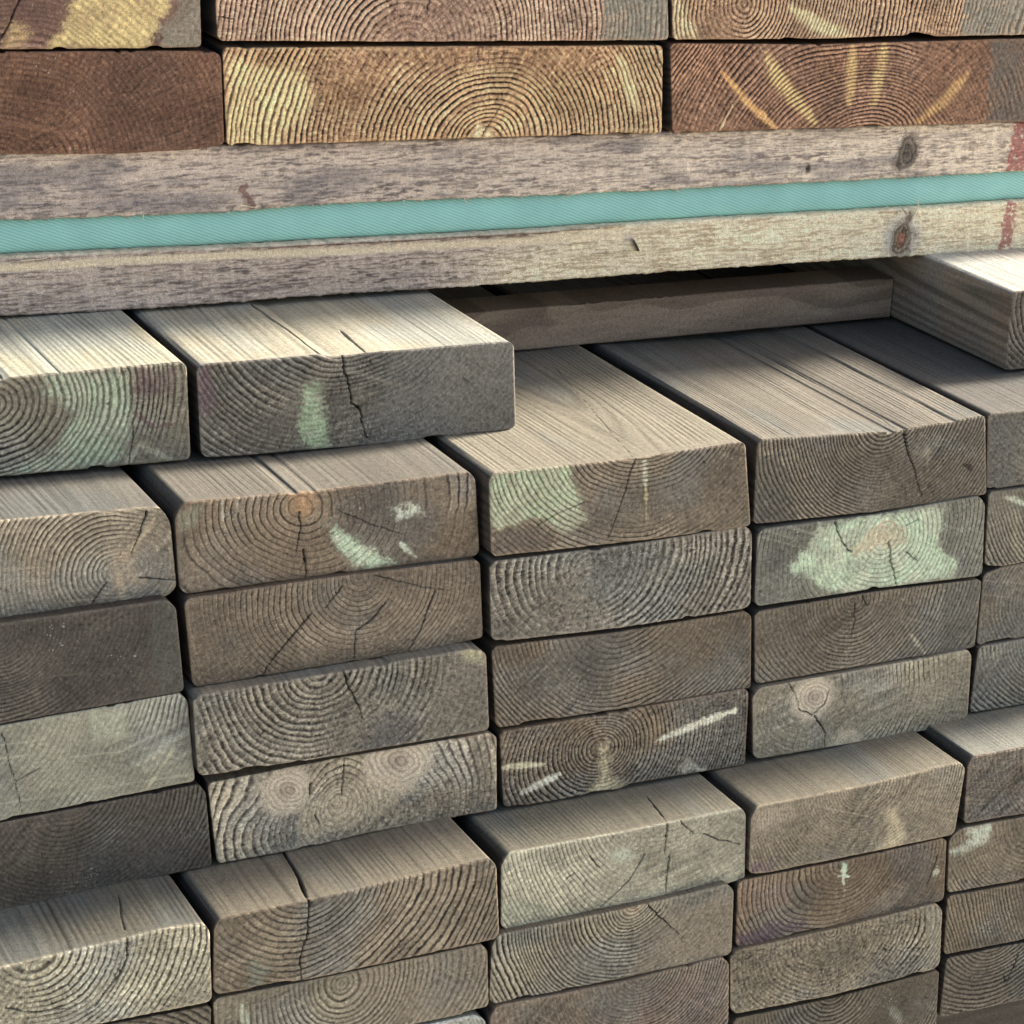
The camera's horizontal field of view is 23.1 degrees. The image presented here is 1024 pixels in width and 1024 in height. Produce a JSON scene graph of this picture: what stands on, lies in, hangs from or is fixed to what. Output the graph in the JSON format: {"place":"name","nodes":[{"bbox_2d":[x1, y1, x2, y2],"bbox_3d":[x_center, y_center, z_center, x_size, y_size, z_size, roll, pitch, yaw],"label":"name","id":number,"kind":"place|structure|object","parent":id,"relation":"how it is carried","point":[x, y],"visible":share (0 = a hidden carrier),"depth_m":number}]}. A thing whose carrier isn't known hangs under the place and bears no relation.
{"place":"outdoors","nodes":[
{"label":"outdoors","id":0,"kind":"place"},
{"label":"ground","id":1,"kind":"structure","parent":0,"visible":0},
{"bbox_2d":[936,999,1023,1023],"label":"timber bearer","id":2,"kind":"object","parent":1,"relation":"on","point":[1009,1013],"visible":0.04,"depth_m":1.63},
{"bbox_2d":[727,969,938,1023],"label":"timber board","id":3,"kind":"object","parent":2,"relation":"on","point":[911,998],"visible":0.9,"depth_m":1.45},
{"bbox_2d":[722,902,941,1012],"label":"timber board","id":4,"kind":"object","parent":3,"relation":"on","point":[814,963],"visible":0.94,"depth_m":1.42},
{"bbox_2d":[727,837,945,946],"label":"timber board","id":5,"kind":"object","parent":4,"relation":"on","point":[767,906],"visible":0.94,"depth_m":1.41},
{"bbox_2d":[698,730,963,872],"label":"timber board","id":6,"kind":"object","parent":5,"relation":"on","point":[831,803],"visible":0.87,"depth_m":1.40},
{"bbox_2d":[745,648,970,757],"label":"timber board","id":7,"kind":"object","parent":6,"relation":"on","point":[838,707],"visible":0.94,"depth_m":1.43},
{"bbox_2d":[742,577,980,682],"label":"timber board","id":8,"kind":"object","parent":7,"relation":"on","point":[840,631],"visible":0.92,"depth_m":1.42},
{"bbox_2d":[745,495,984,605],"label":"timber board","id":9,"kind":"object","parent":8,"relation":"on","point":[797,559],"visible":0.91,"depth_m":1.40},
{"bbox_2d":[479,270,985,522],"bbox_3d":[0.004,-0.172,1.763,0.157,0.051,0.900,-7,22,-25],"label":"timber board","id":10,"kind":"object","parent":9,"relation":"on","point":[817,424],"visible":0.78,"depth_m":1.41},
{"bbox_2d":[934,939,1023,1016],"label":"timber board","id":11,"kind":"object","parent":2,"relation":"on","point":[979,978],"visible":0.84,"depth_m":1.49},
{"bbox_2d":[934,878,1023,953],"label":"timber board","id":12,"kind":"object","parent":11,"relation":"on","point":[980,917],"visible":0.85,"depth_m":1.47},
{"bbox_2d":[942,814,1023,891],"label":"timber board","id":13,"kind":"object","parent":12,"relation":"on","point":[985,853],"visible":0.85,"depth_m":1.46},
{"bbox_2d":[917,704,1023,822],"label":"timber board","id":14,"kind":"object","parent":13,"relation":"on","point":[985,748],"visible":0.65,"depth_m":1.45},
{"bbox_2d":[966,637,1023,711],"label":"timber board","id":15,"kind":"object","parent":14,"relation":"on","point":[997,674],"visible":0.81,"depth_m":1.48},
{"bbox_2d":[974,562,1023,643],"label":"timber board","id":16,"kind":"object","parent":15,"relation":"on","point":[1001,609],"visible":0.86,"depth_m":1.46},
{"bbox_2d":[978,484,1023,565],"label":"timber board","id":17,"kind":"object","parent":16,"relation":"on","point":[1003,542],"visible":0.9,"depth_m":1.44},
{"bbox_2d":[692,264,1023,487],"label":"timber board","id":18,"kind":"object","parent":17,"relation":"on","point":[992,393],"visible":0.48,"depth_m":1.49},
{"bbox_2d":[781,248,1023,369],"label":"timber board","id":19,"kind":"object","parent":18,"relation":"on","point":[971,302],"visible":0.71,"depth_m":1.53},
{"bbox_2d":[0,198,1023,315],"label":"timber batten","id":20,"kind":"object","parent":19,"relation":"on","point":[64,281],"visible":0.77,"depth_m":1.41},
{"bbox_2d":[0,122,1023,220],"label":"timber batten","id":21,"kind":"object","parent":20,"relation":"on","point":[224,177],"visible":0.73,"depth_m":1.39},
{"bbox_2d":[0,45,223,153],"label":"timber board","id":22,"kind":"object","parent":21,"relation":"on","point":[59,100],"visible":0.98,"depth_m":1.28},
{"bbox_2d":[0,0,200,48],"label":"timber board","id":23,"kind":"object","parent":22,"relation":"on","point":[52,24],"visible":1,"depth_m":1.26},
{"bbox_2d":[201,30,662,144],"bbox_3d":[-0.229,-0.376,1.737,0.265,0.056,0.901,-7,22,-25],"label":"timber board","id":24,"kind":"object","parent":21,"relation":"on","point":[283,92],"visible":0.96,"depth_m":1.36},
{"bbox_2d":[200,0,667,41],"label":"timber board","id":25,"kind":"object","parent":24,"relation":"on","point":[404,20],"visible":0.99,"depth_m":1.34},
{"bbox_2d":[645,32,1023,132],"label":"timber board","id":26,"kind":"object","parent":21,"relation":"on","point":[914,78],"visible":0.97,"depth_m":1.47},
{"bbox_2d":[668,0,1023,39],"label":"timber board","id":27,"kind":"object","parent":26,"relation":"on","point":[740,19],"visible":0.99,"depth_m":1.46},
{"bbox_2d":[0,171,1023,252],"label":"lifting strap","id":28,"kind":"object","parent":20,"relation":"on","point":[334,220],"visible":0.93,"depth_m":1.41},
{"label":"timber board","id":29,"kind":"object","parent":2,"relation":"on","visible":0},
{"bbox_2d":[98,1002,210,1023],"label":"timber board","id":30,"kind":"object","parent":29,"relation":"on","point":[197,1014],"visible":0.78,"depth_m":1.24},
{"bbox_2d":[0,874,211,1023],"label":"timber board","id":31,"kind":"object","parent":30,"relation":"on","point":[124,950],"visible":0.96,"depth_m":1.22},
{"bbox_2d":[0,779,211,909],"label":"timber board","id":32,"kind":"object","parent":31,"relation":"on","point":[72,850],"visible":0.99,"depth_m":1.25},
{"bbox_2d":[0,692,193,819],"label":"timber board","id":33,"kind":"object","parent":32,"relation":"on","point":[63,759],"visible":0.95,"depth_m":1.23},
{"bbox_2d":[0,595,183,723],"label":"timber board","id":34,"kind":"object","parent":33,"relation":"on","point":[74,658],"visible":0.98,"depth_m":1.21},
{"bbox_2d":[0,465,175,616],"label":"timber board","id":35,"kind":"object","parent":34,"relation":"on","point":[98,534],"visible":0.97,"depth_m":1.20},
{"bbox_2d":[0,310,189,475],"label":"timber board","id":36,"kind":"object","parent":35,"relation":"on","point":[82,390],"visible":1,"depth_m":1.24},
{"bbox_2d":[416,1009,485,1023],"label":"timber board","id":37,"kind":"object","parent":29,"relation":"on","point":[471,1017],"visible":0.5,"depth_m":1.32},
{"bbox_2d":[207,942,488,1023],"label":"timber board","id":38,"kind":"object","parent":37,"relation":"on","point":[439,984],"visible":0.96,"depth_m":1.29},
{"bbox_2d":[169,817,498,993],"bbox_3d":[-0.274,0.061,1.645,0.158,0.050,0.900,-7,22,-25],"label":"timber board","id":39,"kind":"object","parent":38,"relation":"on","point":[351,903],"visible":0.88,"depth_m":1.27},
{"bbox_2d":[194,729,496,862],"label":"timber board","id":40,"kind":"object","parent":39,"relation":"on","point":[255,811],"visible":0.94,"depth_m":1.30},
{"bbox_2d":[180,640,488,774],"bbox_3d":[-0.281,-0.047,1.651,0.164,0.049,0.901,-7,22,-25],"label":"timber board","id":41,"kind":"object","parent":40,"relation":"on","point":[352,706],"visible":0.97,"depth_m":1.27},
{"bbox_2d":[165,557,482,685],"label":"timber board","id":42,"kind":"object","parent":41,"relation":"on","point":[240,633],"visible":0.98,"depth_m":1.26},
{"bbox_2d":[119,439,478,592],"bbox_3d":[-0.287,-0.139,1.627,0.165,0.048,0.900,-7,22,-25],"label":"timber board","id":43,"kind":"object","parent":42,"relation":"on","point":[244,520],"visible":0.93,"depth_m":1.25},
{"bbox_2d":[121,289,515,456],"bbox_3d":[-0.275,-0.207,1.672,0.180,0.052,0.900,-7,22,-25],"label":"timber board","id":44,"kind":"object","parent":43,"relation":"on","point":[275,375],"visible":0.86,"depth_m":1.30},
{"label":"timber board","id":45,"kind":"object","parent":2,"relation":"on","visible":0},
{"bbox_2d":[475,956,728,1023],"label":"timber board","id":46,"kind":"object","parent":45,"relation":"on","point":[696,992],"visible":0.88,"depth_m":1.37},
{"bbox_2d":[480,880,733,1002],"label":"timber board","id":47,"kind":"object","parent":46,"relation":"on","point":[682,927],"visible":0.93,"depth_m":1.35},
{"bbox_2d":[451,772,745,927],"bbox_3d":[-0.135,0.042,1.718,0.151,0.047,0.900,-7,22,-25],"label":"timber board","id":48,"kind":"object","parent":47,"relation":"on","point":[594,850],"visible":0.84,"depth_m":1.34},
{"bbox_2d":[488,688,747,806],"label":"timber board","id":49,"kind":"object","parent":48,"relation":"on","point":[543,760],"visible":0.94,"depth_m":1.37},
{"bbox_2d":[470,609,750,726],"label":"timber board","id":50,"kind":"object","parent":49,"relation":"on","point":[561,675],"visible":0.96,"depth_m":1.35},
{"bbox_2d":[472,527,751,640],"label":"timber board","id":51,"kind":"object","parent":50,"relation":"on","point":[578,589],"visible":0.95,"depth_m":1.33},
{"bbox_2d":[423,286,749,555],"bbox_3d":[-0.138,-0.155,1.690,0.159,0.050,0.900,-7,22,-25],"label":"timber board","id":52,"kind":"object","parent":51,"relation":"on","point":[588,448],"visible":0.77,"depth_m":1.33},
{"bbox_2d":[443,267,892,350],"bbox_3d":[0.092,-0.123,1.528,0.315,0.026,0.030,-7,22,-25],"label":"timber bearer","id":53,"kind":"object","parent":52,"relation":"on","point":[530,321],"visible":0.91,"depth_m":1.52}
]}

